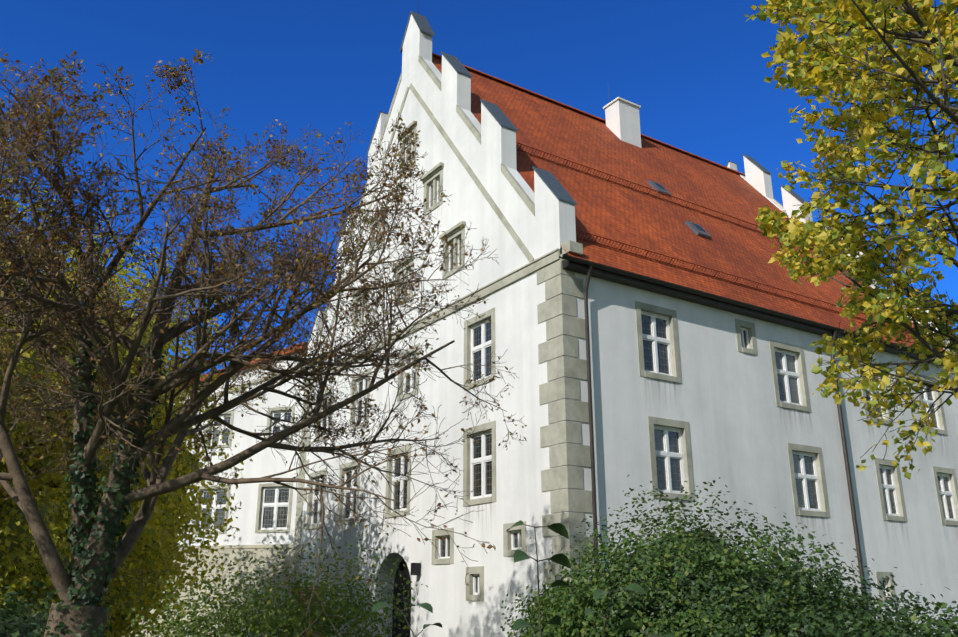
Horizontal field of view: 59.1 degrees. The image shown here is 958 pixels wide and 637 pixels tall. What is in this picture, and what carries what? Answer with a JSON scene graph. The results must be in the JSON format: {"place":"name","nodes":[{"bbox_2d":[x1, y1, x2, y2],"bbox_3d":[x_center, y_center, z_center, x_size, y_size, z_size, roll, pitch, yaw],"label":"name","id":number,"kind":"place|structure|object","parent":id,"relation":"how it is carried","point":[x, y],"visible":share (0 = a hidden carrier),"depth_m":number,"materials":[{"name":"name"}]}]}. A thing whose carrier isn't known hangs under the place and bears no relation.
{"place":"outdoors","nodes":[
{"label":"outdoors","id":0,"kind":"place"},
{"bbox_2d":[122,544,293,636],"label":"wing plinth","id":1,"kind":"structure","parent":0,"point":[260,551],"depth_m":31.03,"materials":[{"name":"beige paint"}]},
{"bbox_2d":[0,0,957,374],"label":"sky","id":2,"kind":"structure","parent":0,"point":[696,71],"materials":[{"name":"blue"}]},
{"bbox_2d":[744,0,957,479],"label":"yellow tree","id":3,"kind":"object","parent":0,"point":[811,78],"depth_m":7.95,"materials":[{"name":"yellow plant"}]},
{"label":"ground","id":4,"kind":"structure","parent":0,"visible":0},
{"bbox_2d":[0,573,113,636],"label":"undergrowth","id":5,"kind":"object","parent":4,"relation":"on","point":[10,614],"depth_m":8.44,"materials":[{"name":"green plant"}]},
{"bbox_2d":[0,265,198,632],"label":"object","id":6,"kind":"object","parent":4,"relation":"on","point":[20,530],"visible":0.12,"depth_m":16.35,"materials":[{"name":"green plant"}]},
{"bbox_2d":[44,323,168,636],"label":"tree ivy leaves","id":7,"kind":"object","parent":4,"relation":"on","point":[77,548],"visible":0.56,"depth_m":10.41,"materials":[{"name":"green plant"}]},
{"bbox_2d":[0,138,252,636],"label":"tree","id":8,"kind":"object","parent":4,"relation":"on","point":[152,536],"visible":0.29,"depth_m":19.59,"materials":[{"name":"green plant"}]},
{"bbox_2d":[174,350,306,545],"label":"wing walls","id":9,"kind":"structure","parent":4,"relation":"on","point":[264,462],"depth_m":32.11,"materials":[{"name":"white paint"}]},
{"bbox_2d":[178,342,305,389],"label":"wing roof","id":10,"kind":"structure","parent":9,"relation":"on","point":[287,352],"depth_m":33.22,"materials":[{"name":"red tile"}]},
{"bbox_2d":[0,47,526,636],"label":"tree branches","id":11,"kind":"object","parent":4,"relation":"on","point":[180,423],"visible":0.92,"depth_m":10.66,"materials":[{"name":"brown plant"}]},
{"bbox_2d":[106,531,427,636],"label":"light shrub","id":12,"kind":"object","parent":4,"relation":"on","point":[271,621],"visible":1,"depth_m":14.61,"materials":[{"name":"green plant"}]},
{"bbox_2d":[288,587,323,636],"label":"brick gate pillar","id":13,"kind":"structure","parent":4,"relation":"on","point":[300,598],"depth_m":23.29,"materials":[{"name":"grey brick"}]},
{"bbox_2d":[372,520,674,636],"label":"sapling","id":14,"kind":"object","parent":4,"relation":"on","point":[560,558],"depth_m":4.68,"materials":[{"name":"green plant"}]},
{"bbox_2d":[187,55,957,601],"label":"stone trim","id":15,"kind":"structure","parent":4,"relation":"on","point":[561,325],"depth_m":21.72,"materials":[{"name":"stone"}]},
{"bbox_2d":[198,136,956,596],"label":"window frames","id":16,"kind":"structure","parent":15,"relation":"attached to","point":[666,452],"depth_m":23.76,"materials":[{"name":"white wood"}]},
{"bbox_2d":[201,143,953,593],"bbox_3d":[-0.055,1.020,26.688,10.276,14.744,28.964,54,-56,-68],"label":"window glass","id":17,"kind":"object","parent":16,"relation":"in","point":[659,443],"visible":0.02,"depth_m":23.41,"materials":[{"name":"glass"}]},
{"bbox_2d":[320,212,956,546],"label":"sill drip stains","id":18,"kind":"object","parent":15,"relation":"on","point":[654,498],"visible":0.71,"depth_m":23.37,"materials":[{"name":"grey paint"}]},
{"bbox_2d":[559,254,957,609],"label":"gutter and downpipe","id":19,"kind":"object","parent":15,"relation":"attached to","point":[588,268],"visible":0.83,"depth_m":22.14,"materials":[{"name":"grey metal"}]},
{"bbox_2d":[294,14,957,636],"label":"house walls","id":20,"kind":"structure","parent":4,"relation":"on","point":[742,424],"depth_m":22.84,"materials":[{"name":"paint"}]},
{"bbox_2d":[392,558,410,636],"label":"recess door","id":21,"kind":"structure","parent":20,"relation":"attached to","point":[404,573],"depth_m":24.80,"materials":[{"name":"metal"}]},
{"bbox_2d":[264,1,608,635],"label":"ironwork","id":22,"kind":"object","parent":20,"relation":"attached to","point":[415,568],"visible":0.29,"depth_m":22.95,"materials":[{"name":"metal"}]},
{"bbox_2d":[308,10,940,342],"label":"pinnacle caps","id":23,"kind":"object","parent":20,"relation":"attached to","point":[554,185],"visible":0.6,"depth_m":26.44,"materials":[{"name":"metal"}]},
{"bbox_2d":[432,56,945,352],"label":"roof tiles","id":24,"kind":"object","parent":20,"relation":"on","point":[614,211],"visible":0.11,"depth_m":27.36,"materials":[{"name":"red tile"}]},
{"bbox_2d":[432,53,744,174],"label":"ridge tiles","id":25,"kind":"object","parent":24,"relation":"on","point":[573,108],"visible":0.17,"depth_m":33.38,"materials":[{"name":"red tile"}]},
{"bbox_2d":[603,97,641,147],"bbox_3d":[5.774,-7.555,33.813,1.220,2.130,0.920,12,-21,-32],"label":"chimney","id":26,"kind":"object","parent":24,"relation":"on","point":[622,117],"visible":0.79,"depth_m":33.55,"materials":[{"name":"paint"}]},
{"bbox_2d":[647,180,711,238],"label":"skylight frames","id":27,"kind":"structure","parent":24,"relation":"on","point":[687,223],"depth_m":26.99,"materials":[{"name":"metal"}]},
{"bbox_2d":[516,142,928,332],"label":"snow guards","id":28,"kind":"object","parent":24,"relation":"on","point":[688,268],"visible":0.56,"depth_m":25.48,"materials":[{"name":"paint"}]},
{"bbox_2d":[544,530,859,636],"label":"garden shrubs","id":29,"kind":"object","parent":4,"relation":"on","point":[767,582],"visible":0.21,"depth_m":8.75,"materials":[{"name":"green plant"}]},
{"bbox_2d":[500,474,957,636],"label":"garden shrub","id":30,"kind":"object","parent":4,"relation":"on","point":[556,604],"depth_m":8.46,"materials":[{"name":"green plant"}]}
]}

